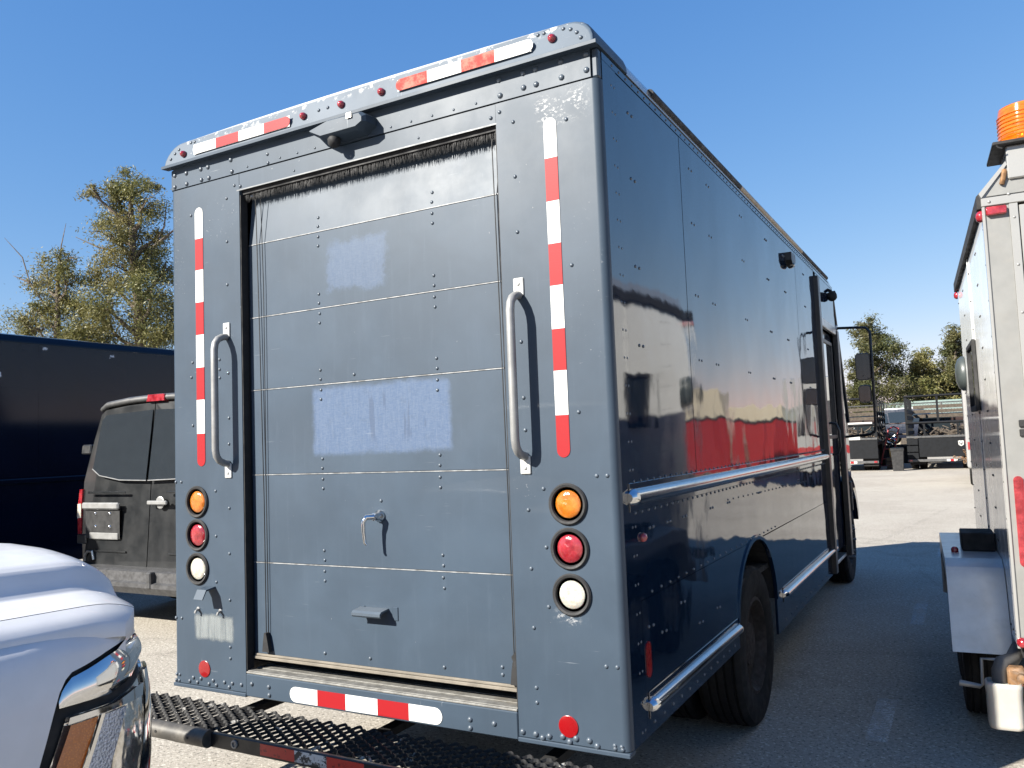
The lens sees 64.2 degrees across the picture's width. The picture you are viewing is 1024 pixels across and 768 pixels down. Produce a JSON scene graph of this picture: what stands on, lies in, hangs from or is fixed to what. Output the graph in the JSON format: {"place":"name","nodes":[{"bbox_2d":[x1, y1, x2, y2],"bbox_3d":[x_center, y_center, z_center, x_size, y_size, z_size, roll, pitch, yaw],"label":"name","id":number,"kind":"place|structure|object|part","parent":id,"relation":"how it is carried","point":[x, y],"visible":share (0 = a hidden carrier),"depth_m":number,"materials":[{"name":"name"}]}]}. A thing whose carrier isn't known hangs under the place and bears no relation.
{"place":"outdoors","nodes":[
{"label":"outdoors","id":0,"kind":"place"},
{"bbox_2d":[0,0,1023,416],"label":"sky","id":1,"kind":"structure","parent":0,"point":[866,130],"materials":[{"name":"blue"}]},
{"bbox_2d":[29,456,1023,767],"bbox_3d":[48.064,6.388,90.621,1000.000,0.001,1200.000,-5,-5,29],"label":"ground","id":2,"kind":"structure","parent":0,"point":[853,652],"depth_m":5.28,"materials":[{"name":"grey concrete"}]},
{"bbox_2d":[0,225,131,343],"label":"gum tree","id":3,"kind":"object","parent":2,"relation":"on","point":[61,270],"visible":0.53,"depth_m":31.55,"materials":[{"name":"green plant"}]},
{"bbox_2d":[0,543,151,767],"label":"pickup truck","id":4,"kind":"object","parent":2,"relation":"on","point":[75,692],"visible":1,"depth_m":2.00,"materials":[{"name":"white metal"}]},
{"bbox_2d":[0,333,174,558],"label":"navy step van","id":5,"kind":"object","parent":2,"relation":"on","point":[56,395],"visible":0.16,"depth_m":10.01,"materials":[{"name":"blue metal"}]},
{"bbox_2d":[46,165,173,348],"bbox_3d":[-14.447,-2.082,31.644,5.999,13.130,4.656,-1,-4,-11],"label":"gum tree","id":6,"kind":"object","parent":2,"relation":"on","point":[138,285],"visible":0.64,"depth_m":31.34,"materials":[{"name":"green plant"}]},
{"bbox_2d":[77,393,175,598],"bbox_3d":[-2.151,1.339,10.370,2.560,2.248,6.155,-5,-5,29],"label":"cargo van","id":7,"kind":"object","parent":2,"relation":"on","point":[126,517],"visible":0.18,"depth_m":8.04,"materials":[{"name":"grey paint"}]},
{"bbox_3d":[-3.949,1.006,8.217,0.999,1.588,0.159,-5,-5,29],"label":"rear door","id":8,"kind":"part","parent":7,"relation":"part of","materials":[{"name":"grey paint"}]},
{"bbox_3d":[-3.067,0.936,7.728,0.999,1.588,0.159,-5,-5,29],"label":"rear door","id":9,"kind":"part","parent":7,"relation":"part of","materials":[{"name":"grey paint"}]},
{"bbox_2d":[151,22,876,767],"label":"delivery truck","id":10,"kind":"object","parent":2,"relation":"on","point":[511,402],"visible":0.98,"depth_m":3.49,"materials":[{"name":"paint"}]},
{"bbox_3d":[-0.631,0.085,3.516,1.610,2.279,0.133,-5,-5,29],"label":"roll up door","id":11,"kind":"part","parent":10,"relation":"part of","materials":[{"name":"paint"}]},
{"bbox_3d":[3.014,0.528,7.649,0.117,2.070,1.050,-5,-5,29],"label":"cab door","id":12,"kind":"part","parent":10,"relation":"part of","materials":[{"name":"black paint"}]},
{"bbox_3d":[3.425,-0.143,8.509,0.004,0.900,0.430,-5,-5,29],"label":"quarter window","id":13,"kind":"part","parent":10,"relation":"part of","materials":[{"name":"grey glass"}]},
{"bbox_2d":[838,397,886,469],"bbox_3d":[14.723,2.182,35.347,2.500,2.905,6.075,-5,-5,29],"label":"stake truck","id":14,"kind":"object","parent":2,"relation":"on","point":[869,451],"visible":0.44,"depth_m":32.65,"materials":[{"name":"black metal"}]},
{"bbox_3d":[15.356,1.920,36.529,1.600,0.550,0.011,-5,-5,29],"label":"cab window","id":15,"kind":"part","parent":14,"relation":"part of","materials":[{"name":"grey glass"}]},
{"bbox_2d":[848,426,905,441],"bbox_3d":[14.600,2.115,34.128,3.481,0.756,1.665,-5,-5,29],"label":"debris heap","id":16,"kind":"object","parent":14,"relation":"on","point":[853,431],"visible":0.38,"depth_m":33.74,"materials":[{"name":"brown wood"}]},
{"bbox_2d":[867,699,895,741],"bbox_3d":[2.075,1.876,4.579,0.110,0.001,0.750,-5,-5,29],"label":"painted marking","id":17,"kind":"object","parent":2,"relation":"on","point":[888,719],"visible":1,"depth_m":4.55,"materials":[{"name":"grey paint"}]},
{"bbox_2d":[843,313,924,416],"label":"shade tree","id":18,"kind":"object","parent":2,"relation":"on","point":[880,343],"visible":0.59,"depth_m":61.39,"materials":[{"name":"green plant"}]},
{"bbox_2d":[880,426,898,467],"bbox_3d":[15.668,2.619,33.905,0.939,1.749,0.449,-3,-4,9],"label":"hand truck","id":19,"kind":"object","parent":2,"relation":"on","point":[884,449],"visible":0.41,"depth_m":33.94,"materials":[{"name":"red paint"}]},
{"bbox_2d":[890,447,903,470],"bbox_3d":[14.916,2.904,31.578,0.484,0.900,0.484,-5,-5,29],"label":"waste bin","id":20,"kind":"object","parent":2,"relation":"on","point":[897,455],"visible":1,"depth_m":31.40,"materials":[{"name":"grey plastic"}]},
{"bbox_2d":[886,444,909,462],"bbox_3d":[19.531,3.254,38.499,6.200,0.855,2.200,-5,-5,29],"label":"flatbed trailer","id":21,"kind":"object","parent":2,"relation":"on","point":[904,446],"visible":0.15,"depth_m":38.06,"materials":[{"name":"black metal"}]},
{"bbox_2d":[848,400,961,444],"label":"pipe fence","id":22,"kind":"object","parent":2,"relation":"on","point":[922,403],"visible":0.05,"depth_m":49.34,"materials":[{"name":"red metal"}]},
{"bbox_2d":[902,368,922,400],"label":"shade tree","id":23,"kind":"object","parent":2,"relation":"on","point":[913,385],"visible":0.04,"depth_m":66.89,"materials":[{"name":"green plant"}]},
{"bbox_2d":[880,399,962,443],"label":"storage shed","id":24,"kind":"structure","parent":2,"relation":"on","point":[905,440],"depth_m":59.18,"materials":[{"name":"white wood"}]},
{"bbox_2d":[900,438,917,443],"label":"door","id":25,"kind":"structure","parent":24,"relation":"in","point":[905,441],"depth_m":58.34,"materials":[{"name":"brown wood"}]},
{"bbox_2d":[895,344,961,400],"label":"shade tree","id":26,"kind":"object","parent":2,"relation":"on","point":[928,376],"visible":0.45,"depth_m":62.10,"materials":[{"name":"green plant"}]},
{"bbox_2d":[903,393,967,468],"bbox_3d":[18.021,1.962,34.092,2.500,2.905,6.075,-5,-5,29],"label":"stake truck","id":27,"kind":"object","parent":2,"relation":"on","point":[921,449],"visible":0.57,"depth_m":31.89,"materials":[{"name":"black metal"}]},
{"bbox_2d":[917,423,963,437],"bbox_3d":[17.353,1.945,33.020,2.674,0.716,1.724,-5,-5,29],"label":"debris heap","id":28,"kind":"object","parent":27,"relation":"on","point":[944,431],"visible":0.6,"depth_m":32.82,"materials":[{"name":"brown wood"}]},
{"bbox_3d":[18.654,1.700,35.274,1.600,0.550,0.011,-5,-5,29],"label":"cab window","id":29,"kind":"part","parent":27,"relation":"part of","materials":[{"name":"black glass"}]},
{"bbox_2d":[953,449,966,463],"bbox_3d":[17.198,2.754,30.863,0.963,0.572,0.258,-5,-5,29],"label":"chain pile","id":30,"kind":"object","parent":27,"relation":"hanging from","point":[961,457],"visible":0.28,"depth_m":30.93,"materials":[{"name":"brown metal"}]},
{"bbox_2d":[918,322,962,400],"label":"shade tree","id":31,"kind":"object","parent":2,"relation":"on","point":[951,353],"visible":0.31,"depth_m":62.92,"materials":[{"name":"green plant"}]},
{"bbox_2d":[939,100,1023,713],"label":"utility truck","id":32,"kind":"object","parent":2,"relation":"on","point":[982,564],"visible":0.94,"depth_m":4.22,"materials":[{"name":"white metal"}]},
{"bbox_3d":[3.046,-0.044,5.400,0.023,0.450,0.610,-4,-5,26],"label":"window","id":33,"kind":"part","parent":32,"relation":"part of","materials":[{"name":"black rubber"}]},
{"bbox_2d":[984,677,1023,731],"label":"plastic jug","id":34,"kind":"object","parent":32,"relation":"hanging from","point":[1005,706],"visible":0.88,"depth_m":3.87,"materials":[{"name":"white plastic"}]},
{"bbox_3d":[3.376,0.091,3.511,1.906,2.070,0.026,-4,-5,26],"label":"rear door","id":35,"kind":"part","parent":32,"relation":"part of","materials":[{"name":"white metal"}]},
{"bbox_2d":[886,458,892,468],"bbox_3d":[15.524,3.209,33.171,0.520,0.437,0.480,-5,-5,29],"label":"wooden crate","id":36,"kind":"object","parent":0,"point":[890,465],"visible":0.42,"depth_m":33.04,"materials":[{"name":"brown wood"}]},
{"bbox_2d":[881,407,927,444],"bbox_3d":[19.388,1.974,38.629,4.200,1.753,1.867,-5,-5,29],"label":"truck","id":37,"kind":"object","parent":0,"point":[895,417],"visible":0.23,"depth_m":38.40,"materials":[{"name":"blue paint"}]},
{"bbox_3d":[18.176,1.561,38.404,0.940,0.520,0.172,-5,-5,29],"label":"side window","id":38,"kind":"part","parent":37,"relation":"part of","materials":[{"name":"blue glass"}]},
{"bbox_3d":[19.071,1.490,37.909,0.990,0.520,0.172,-5,-5,29],"label":"side window","id":39,"kind":"part","parent":37,"relation":"part of","materials":[{"name":"blue glass"}]},
{"bbox_2d":[961,390,972,483],"bbox_3d":[14.501,1.207,23.924,2.212,3.200,6.512,-5,-5,29],"label":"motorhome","id":40,"kind":"object","parent":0,"point":[965,422],"visible":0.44,"depth_m":21.62,"materials":[{"name":"white metal"}]}
]}

